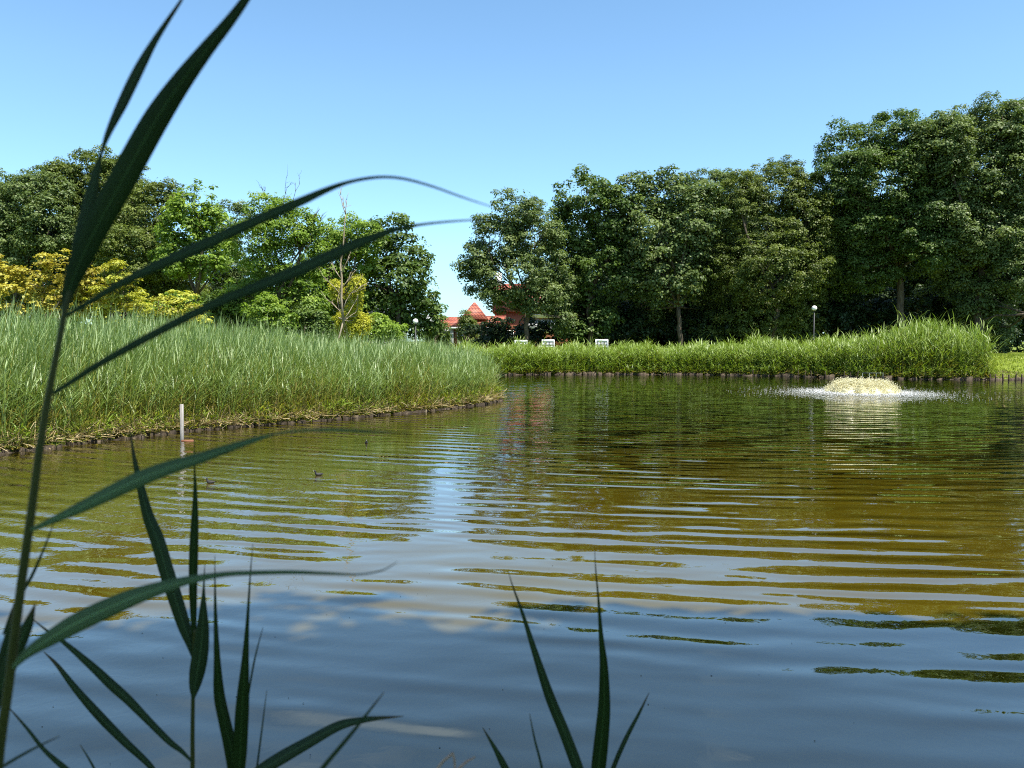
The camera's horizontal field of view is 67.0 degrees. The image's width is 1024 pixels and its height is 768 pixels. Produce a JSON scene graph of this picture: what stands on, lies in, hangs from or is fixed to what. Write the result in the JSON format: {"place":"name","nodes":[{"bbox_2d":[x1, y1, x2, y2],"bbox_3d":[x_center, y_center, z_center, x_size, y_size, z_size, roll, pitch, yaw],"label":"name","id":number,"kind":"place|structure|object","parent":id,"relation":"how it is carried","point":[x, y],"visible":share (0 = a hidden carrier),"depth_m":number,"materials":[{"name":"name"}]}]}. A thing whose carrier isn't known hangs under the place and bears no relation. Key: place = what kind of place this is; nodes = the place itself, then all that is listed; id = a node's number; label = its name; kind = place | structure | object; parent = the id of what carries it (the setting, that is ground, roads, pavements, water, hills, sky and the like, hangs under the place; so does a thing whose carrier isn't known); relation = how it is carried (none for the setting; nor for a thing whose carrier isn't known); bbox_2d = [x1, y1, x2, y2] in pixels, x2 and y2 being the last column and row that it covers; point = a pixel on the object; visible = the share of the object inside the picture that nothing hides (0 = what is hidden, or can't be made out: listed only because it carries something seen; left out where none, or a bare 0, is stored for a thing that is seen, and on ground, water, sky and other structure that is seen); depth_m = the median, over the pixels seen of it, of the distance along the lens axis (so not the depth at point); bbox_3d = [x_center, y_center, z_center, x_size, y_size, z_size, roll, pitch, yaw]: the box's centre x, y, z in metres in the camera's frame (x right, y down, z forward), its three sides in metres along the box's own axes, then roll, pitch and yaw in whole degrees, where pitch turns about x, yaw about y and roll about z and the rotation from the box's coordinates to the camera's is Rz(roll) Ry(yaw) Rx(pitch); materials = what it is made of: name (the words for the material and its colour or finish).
{"place":"outdoors","nodes":[
{"label":"outdoors","id":0,"kind":"place"},
{"bbox_2d":[0,374,1023,767],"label":"pond water","id":1,"kind":"structure","parent":0,"point":[784,578],"depth_m":6.50,"materials":[{"name":"liquid"}]},
{"bbox_2d":[3,652,154,767],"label":"reed plant","id":2,"kind":"object","parent":1,"relation":"on","point":[105,722],"visible":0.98,"depth_m":0.97,"materials":[{"name":"green plant"}]},
{"bbox_2d":[34,431,208,767],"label":"reed plant","id":3,"kind":"object","parent":1,"relation":"in","point":[195,634],"visible":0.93,"depth_m":0.91,"materials":[{"name":"green plant"}]},
{"bbox_2d":[180,404,183,439],"bbox_3d":[-6.691,1.038,15.680,0.071,1.260,0.059,1,4,0],"label":"marker post","id":4,"kind":"object","parent":1,"relation":"in","point":[181,421],"visible":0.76,"depth_m":15.64,"materials":[{"name":"white wood"}]},
{"bbox_2d":[205,478,215,483],"bbox_3d":[-4.261,1.366,10.912,0.151,0.094,0.062,0,3,-5],"label":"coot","id":5,"kind":"object","parent":1,"relation":"on","point":[209,481],"visible":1,"depth_m":10.90,"materials":[{"name":"grey"}]},
{"bbox_2d":[0,0,491,767],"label":"reed plant","id":6,"kind":"object","parent":1,"relation":"on","point":[100,214],"visible":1,"depth_m":0.55,"materials":[{"name":"green plant"}]},
{"bbox_2d":[436,752,475,767],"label":"dry stalk","id":7,"kind":"object","parent":1,"relation":"in","point":[440,764],"visible":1,"depth_m":0.86,"materials":[{"name":"grey plant"}]},
{"bbox_2d":[483,549,648,767],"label":"reed plant","id":8,"kind":"object","parent":1,"relation":"in","point":[600,748],"visible":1,"depth_m":0.97,"materials":[{"name":"green plant"}]},
{"bbox_2d":[749,376,1011,401],"bbox_3d":[13.824,0.009,30.343,10.438,0.693,10.434,0,3,0],"label":"fountain","id":9,"kind":"object","parent":1,"relation":"on","point":[858,386],"visible":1,"depth_m":29.58,"materials":[{"name":"liquid"}]},
{"bbox_2d":[0,342,1023,451],"bbox_3d":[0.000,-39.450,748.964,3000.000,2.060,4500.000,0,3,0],"label":"ground","id":10,"kind":"structure","parent":0,"point":[390,412],"depth_m":21.07,"materials":[{"name":"brown soil"}]},
{"bbox_2d":[0,298,67,326],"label":"broadleaf tree","id":11,"kind":"object","parent":10,"relation":"on","point":[15,313],"visible":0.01,"depth_m":71.94,"materials":[{"name":"green plant"}]},
{"bbox_2d":[0,165,97,316],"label":"broadleaf tree","id":12,"kind":"object","parent":10,"relation":"on","point":[19,222],"visible":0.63,"depth_m":56.12,"materials":[{"name":"green plant"}]},
{"bbox_2d":[0,248,120,324],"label":"golden maple","id":13,"kind":"object","parent":10,"relation":"on","point":[30,287],"visible":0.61,"depth_m":37.02,"materials":[{"name":"yellow plant"}]},
{"bbox_2d":[0,204,127,329],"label":"broadleaf tree","id":14,"kind":"object","parent":10,"relation":"on","point":[74,302],"visible":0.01,"depth_m":71.88,"materials":[{"name":"green plant"}]},
{"bbox_2d":[29,144,157,314],"bbox_3d":[-32.452,-10.487,61.743,10.497,16.131,9.557,0,3,0],"label":"broadleaf tree","id":15,"kind":"object","parent":10,"relation":"on","point":[77,175],"visible":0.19,"depth_m":58.36,"materials":[{"name":"green plant"}]},
{"bbox_2d":[82,258,154,331],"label":"golden maple","id":16,"kind":"object","parent":10,"relation":"on","point":[112,264],"visible":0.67,"depth_m":36.38,"materials":[{"name":"yellow plant"}]},
{"bbox_2d":[97,229,160,319],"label":"broadleaf tree","id":17,"kind":"object","parent":10,"relation":"on","point":[118,313],"visible":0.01,"depth_m":72.54,"materials":[{"name":"green plant"}]},
{"bbox_2d":[89,176,211,323],"bbox_3d":[-26.810,-8.581,56.675,9.487,12.935,7.838,-1,3,-25],"label":"broadleaf tree","id":18,"kind":"object","parent":10,"relation":"on","point":[157,285],"visible":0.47,"depth_m":55.35,"materials":[{"name":"green plant"}]},
{"bbox_2d":[121,289,213,327],"bbox_3d":[-15.231,-2.210,34.055,3.999,3.846,2.934,-1,3,-12],"label":"bush","id":19,"kind":"object","parent":10,"relation":"on","point":[167,301],"visible":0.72,"depth_m":33.61,"materials":[{"name":"yellow plant"}]},
{"bbox_2d":[145,290,219,333],"bbox_3d":[-19.130,-3.510,45.456,4.272,4.035,3.827,0,3,0],"label":"shrub","id":20,"kind":"object","parent":10,"relation":"on","point":[208,314],"visible":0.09,"depth_m":44.69,"materials":[{"name":"yellow plant"}]},
{"bbox_2d":[124,252,249,349],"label":"broadleaf tree","id":21,"kind":"object","parent":10,"relation":"on","point":[198,298],"depth_m":70.89,"materials":[{"name":"green plant"}]},
{"bbox_2d":[144,178,234,301],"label":"broadleaf tree","id":22,"kind":"object","parent":10,"relation":"on","point":[197,226],"visible":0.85,"depth_m":52.83,"materials":[{"name":"green plant"}]},
{"bbox_2d":[197,288,251,334],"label":"shrub","id":23,"kind":"object","parent":10,"relation":"on","point":[220,310],"visible":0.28,"depth_m":45.62,"materials":[{"name":"green plant"}]},
{"bbox_2d":[193,198,272,318],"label":"broadleaf tree","id":24,"kind":"object","parent":10,"relation":"on","point":[238,206],"visible":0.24,"depth_m":61.40,"materials":[{"name":"green plant"}]},
{"bbox_2d":[0,398,502,453],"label":"bank edging","id":25,"kind":"object","parent":10,"relation":"on","point":[76,442],"visible":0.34,"depth_m":17.98,"materials":[{"name":"wood"}]},
{"bbox_2d":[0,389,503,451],"bbox_3d":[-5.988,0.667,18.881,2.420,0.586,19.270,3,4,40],"label":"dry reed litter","id":26,"kind":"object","parent":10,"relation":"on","point":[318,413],"visible":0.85,"depth_m":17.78,"materials":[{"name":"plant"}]},
{"bbox_2d":[0,383,505,449],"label":"bank weeds","id":27,"kind":"object","parent":10,"relation":"on","point":[109,425],"visible":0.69,"depth_m":18.29,"materials":[{"name":"green plant"}]},
{"bbox_2d":[0,290,508,448],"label":"reed bed","id":28,"kind":"object","parent":10,"relation":"on","point":[166,372],"visible":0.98,"depth_m":18.86,"materials":[{"name":"green plant"}]},
{"bbox_2d":[239,291,300,338],"bbox_3d":[-13.499,-3.260,43.398,3.420,3.853,3.112,-1,3,-16],"label":"shrub","id":29,"kind":"object","parent":10,"relation":"on","point":[262,310],"visible":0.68,"depth_m":42.68,"materials":[{"name":"green plant"}]},
{"bbox_2d":[212,171,331,333],"bbox_3d":[-13.898,-6.937,45.274,7.059,11.047,5.938,-1,3,-21],"label":"broadleaf tree","id":30,"kind":"object","parent":10,"relation":"on","point":[298,239],"visible":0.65,"depth_m":44.18,"materials":[{"name":"green plant"}]},
{"bbox_2d":[245,262,351,339],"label":"broadleaf tree","id":31,"kind":"object","parent":10,"relation":"on","point":[332,322],"visible":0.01,"depth_m":73.24,"materials":[{"name":"green plant"}]},
{"bbox_2d":[213,544,403,767],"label":"reed plant","id":32,"kind":"object","parent":10,"relation":"on","point":[235,741],"visible":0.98,"depth_m":0.87,"materials":[{"name":"green plant"}]},
{"bbox_2d":[287,302,341,343],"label":"shrub","id":33,"kind":"object","parent":10,"relation":"on","point":[312,318],"visible":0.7,"depth_m":43.91,"materials":[{"name":"green plant"}]},
{"bbox_2d":[298,210,389,335],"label":"broadleaf tree","id":34,"kind":"object","parent":10,"relation":"on","point":[334,237],"visible":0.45,"depth_m":47.24,"materials":[{"name":"green plant"}]},
{"bbox_2d":[319,188,373,371],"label":"willow sapling","id":35,"kind":"object","parent":10,"relation":"on","point":[359,322],"visible":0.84,"depth_m":34.81,"materials":[{"name":"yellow plant"}]},
{"bbox_2d":[306,297,407,349],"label":"pale house","id":36,"kind":"structure","parent":10,"relation":"on","point":[378,344],"depth_m":81.89,"materials":[{"name":"white paint"}]},
{"bbox_2d":[349,312,408,344],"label":"shrub","id":37,"kind":"object","parent":10,"relation":"on","point":[384,326],"visible":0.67,"depth_m":46.59,"materials":[{"name":"green plant"}]},
{"bbox_2d":[347,211,448,343],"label":"broadleaf tree","id":38,"kind":"object","parent":10,"relation":"on","point":[398,300],"visible":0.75,"depth_m":49.50,"materials":[{"name":"green plant"}]},
{"bbox_2d":[413,319,417,340],"bbox_3d":[-5.102,-1.795,40.963,0.280,3.321,0.280,0,3,0],"label":"globe lamp","id":39,"kind":"object","parent":10,"relation":"on","point":[415,321],"visible":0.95,"depth_m":40.83,"materials":[{"name":"glass"}]},
{"bbox_2d":[424,321,452,346],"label":"shrub","id":40,"kind":"object","parent":10,"relation":"on","point":[439,336],"visible":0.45,"depth_m":61.39,"materials":[{"name":"green plant"}]},
{"bbox_2d":[454,309,479,342],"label":"shrub","id":41,"kind":"object","parent":10,"relation":"on","point":[463,320],"visible":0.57,"depth_m":67.23,"materials":[{"name":"green plant"}]},
{"bbox_2d":[441,302,505,349],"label":"bungalow","id":42,"kind":"object","parent":10,"relation":"on","point":[478,314],"visible":0.22,"depth_m":85.29,"materials":[{"name":"tile"}]},
{"bbox_2d":[460,316,531,347],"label":"shrub","id":43,"kind":"object","parent":10,"relation":"on","point":[498,331],"visible":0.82,"depth_m":59.23,"materials":[{"name":"green plant"}]},
{"bbox_2d":[450,186,581,344],"bbox_3d":[0.343,-7.809,54.829,9.484,11.636,5.735,0,3,0],"label":"broadleaf tree","id":44,"kind":"object","parent":10,"relation":"on","point":[484,263],"visible":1,"depth_m":53.86,"materials":[{"name":"green plant"}]},
{"bbox_2d":[492,273,568,348],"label":"red roof house","id":45,"kind":"structure","parent":10,"relation":"on","point":[517,317],"depth_m":87.72,"materials":[{"name":"brick"}]},
{"bbox_2d":[511,316,561,348],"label":"shrub","id":46,"kind":"object","parent":10,"relation":"on","point":[536,336],"visible":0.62,"depth_m":60.68,"materials":[{"name":"green plant"}]},
{"bbox_2d":[541,340,554,346],"bbox_3d":[2.418,-2.540,52.607,0.885,0.965,0.555,0,3,-7],"label":"garden bench","id":47,"kind":"object","parent":10,"relation":"on","point":[548,341],"visible":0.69,"depth_m":52.37,"materials":[{"name":"white paint"}]},
{"bbox_2d":[553,301,616,346],"bbox_3d":[5.650,-4.365,59.903,5.093,4.104,3.222,2,4,31],"label":"shrub","id":48,"kind":"object","parent":10,"relation":"on","point":[597,322],"visible":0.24,"depth_m":59.05,"materials":[{"name":"green plant"}]},
{"bbox_2d":[536,163,645,347],"bbox_3d":[5.805,-9.217,59.351,8.884,13.850,9.898,0,3,0],"label":"broadleaf tree","id":49,"kind":"object","parent":10,"relation":"on","point":[581,247],"visible":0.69,"depth_m":56.74,"materials":[{"name":"green plant"}]},
{"bbox_2d":[595,339,607,347],"bbox_3d":[6.087,-2.558,52.606,0.885,0.965,0.555,0,3,2],"label":"garden bench","id":50,"kind":"object","parent":10,"relation":"on","point":[604,340],"visible":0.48,"depth_m":52.34,"materials":[{"name":"white paint"}]},
{"bbox_2d":[570,210,668,348],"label":"broadleaf tree","id":51,"kind":"object","parent":10,"relation":"on","point":[634,333],"visible":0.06,"depth_m":72.27,"materials":[{"name":"green plant"}]},
{"bbox_2d":[600,300,657,346],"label":"shrub","id":52,"kind":"object","parent":10,"relation":"on","point":[632,322],"visible":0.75,"depth_m":59.41,"materials":[{"name":"green plant"}]},
{"bbox_2d":[597,163,732,347],"bbox_3d":[11.325,-9.166,58.461,10.065,13.905,9.958,0,3,0],"label":"broadleaf tree","id":53,"kind":"object","parent":10,"relation":"on","point":[680,251],"visible":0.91,"depth_m":55.78,"materials":[{"name":"green plant"}]},
{"bbox_2d":[647,298,702,346],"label":"shrub","id":54,"kind":"object","parent":10,"relation":"on","point":[670,328],"visible":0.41,"depth_m":60.74,"materials":[{"name":"green plant"}]},
{"bbox_2d":[647,224,713,348],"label":"broadleaf tree","id":55,"kind":"object","parent":10,"relation":"on","point":[663,336],"visible":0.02,"depth_m":75.64,"materials":[{"name":"green plant"}]},
{"bbox_2d":[659,167,766,330],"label":"broadleaf tree","id":56,"kind":"object","parent":10,"relation":"on","point":[716,175],"visible":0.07,"depth_m":66.95,"materials":[{"name":"green plant"}]},
{"bbox_2d":[683,308,746,348],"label":"shrub","id":57,"kind":"object","parent":10,"relation":"on","point":[689,338],"visible":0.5,"depth_m":58.40,"materials":[{"name":"green plant"}]},
{"bbox_2d":[451,308,1008,378],"bbox_3d":[11.155,-2.611,45.438,30.219,4.242,11.066,0,3,0],"label":"reed bed","id":58,"kind":"object","parent":10,"relation":"on","point":[930,346],"visible":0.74,"depth_m":44.78,"materials":[{"name":"green plant"}]},
{"bbox_2d":[692,214,783,347],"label":"broadleaf tree","id":59,"kind":"object","parent":10,"relation":"on","point":[758,268],"depth_m":71.11,"materials":[{"name":"green plant"}]},
{"bbox_2d":[494,361,1001,378],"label":"bank weeds","id":60,"kind":"object","parent":10,"relation":"on","point":[728,370],"visible":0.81,"depth_m":45.50,"materials":[{"name":"green plant"}]},
{"bbox_2d":[497,371,1023,379],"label":"bank edging","id":61,"kind":"object","parent":10,"relation":"on","point":[789,374],"visible":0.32,"depth_m":45.15,"materials":[{"name":"brown wood"}]},
{"bbox_2d":[686,154,851,345],"bbox_3d":[19.673,-9.429,58.165,12.659,14.670,12.366,0,3,0],"label":"broadleaf tree","id":62,"kind":"object","parent":10,"relation":"on","point":[750,303],"visible":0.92,"depth_m":55.60,"materials":[{"name":"green plant"}]},
{"bbox_2d":[531,367,1023,378],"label":"dry reed litter","id":63,"kind":"object","parent":10,"relation":"on","point":[819,374],"visible":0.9,"depth_m":43.08,"materials":[{"name":"plant"}]},
{"bbox_2d":[769,289,846,344],"bbox_3d":[22.780,-4.916,59.500,5.767,5.265,3.873,0,3,0],"label":"shrub","id":64,"kind":"object","parent":10,"relation":"on","point":[825,310],"visible":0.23,"depth_m":58.68,"materials":[{"name":"green plant"}]},
{"bbox_2d":[812,306,816,340],"bbox_3d":[19.550,-3.328,50.093,0.330,3.486,0.330,0,3,0],"label":"globe lamp","id":65,"kind":"object","parent":10,"relation":"on","point":[814,308],"visible":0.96,"depth_m":50.02,"materials":[{"name":"glass"}]},
{"bbox_2d":[760,183,926,343],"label":"broadleaf tree","id":66,"kind":"object","parent":10,"relation":"on","point":[873,296],"visible":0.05,"depth_m":68.89,"materials":[{"name":"green plant"}]},
{"bbox_2d":[819,287,879,343],"bbox_3d":[25.546,-4.904,59.544,5.682,5.278,3.542,-1,3,-11],"label":"shrub","id":67,"kind":"object","parent":10,"relation":"on","point":[855,313],"visible":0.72,"depth_m":58.95,"materials":[{"name":"green plant"}]},
{"bbox_2d":[803,108,971,330],"bbox_3d":[27.464,-10.927,56.030,12.394,17.607,8.327,0,3,8],"label":"broadleaf tree","id":68,"kind":"object","parent":10,"relation":"on","point":[888,243],"visible":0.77,"depth_m":54.64,"materials":[{"name":"green plant"}]},
{"bbox_2d":[857,287,934,342],"bbox_3d":[29.358,-4.913,59.486,5.586,5.254,3.795,2,4,35],"label":"shrub","id":69,"kind":"object","parent":10,"relation":"on","point":[885,307],"visible":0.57,"depth_m":59.00,"materials":[{"name":"green plant"}]},
{"bbox_2d":[823,176,993,339],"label":"broadleaf tree","id":70,"kind":"object","parent":10,"relation":"on","point":[921,281],"visible":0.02,"depth_m":70.37,"materials":[{"name":"green plant"}]},
{"bbox_2d":[906,283,971,332],"bbox_3d":[33.674,-5.318,60.408,5.398,5.951,3.821,1,3,19],"label":"shrub","id":71,"kind":"object","parent":10,"relation":"on","point":[938,305],"visible":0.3,"depth_m":59.81,"materials":[{"name":"green plant"}]},
{"bbox_2d":[894,90,1023,347],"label":"broadleaf tree","id":72,"kind":"object","parent":10,"relation":"on","point":[964,142],"visible":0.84,"depth_m":52.61,"materials":[{"name":"green plant"}]},
{"bbox_2d":[906,179,1023,340],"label":"broadleaf tree","id":73,"kind":"object","parent":10,"relation":"on","point":[993,275],"depth_m":72.02,"materials":[{"name":"green plant"}]},
{"bbox_2d":[947,235,1023,352],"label":"broadleaf tree","id":74,"kind":"object","parent":10,"relation":"on","point":[999,309],"visible":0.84,"depth_m":54.45,"materials":[{"name":"green plant"}]},
{"bbox_2d":[957,292,1022,352],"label":"shrub","id":75,"kind":"object","parent":10,"relation":"on","point":[1018,332],"visible":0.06,"depth_m":59.24,"materials":[{"name":"green plant"}]},
{"bbox_2d":[968,352,1023,377],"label":"lawn grass","id":76,"kind":"structure","parent":10,"relation":"on","point":[1010,357],"depth_m":45.52,"materials":[{"name":"green plant"}]},
{"bbox_2d":[1001,295,1023,351],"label":"shrub","id":77,"kind":"object","parent":10,"relation":"on","point":[1016,343],"visible":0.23,"depth_m":60.41,"materials":[{"name":"green plant"}]},
{"bbox_2d":[0,0,1023,341],"label":"sky","id":78,"kind":"structure","parent":0,"point":[470,99],"materials":[{"name":"blue"}]}
]}

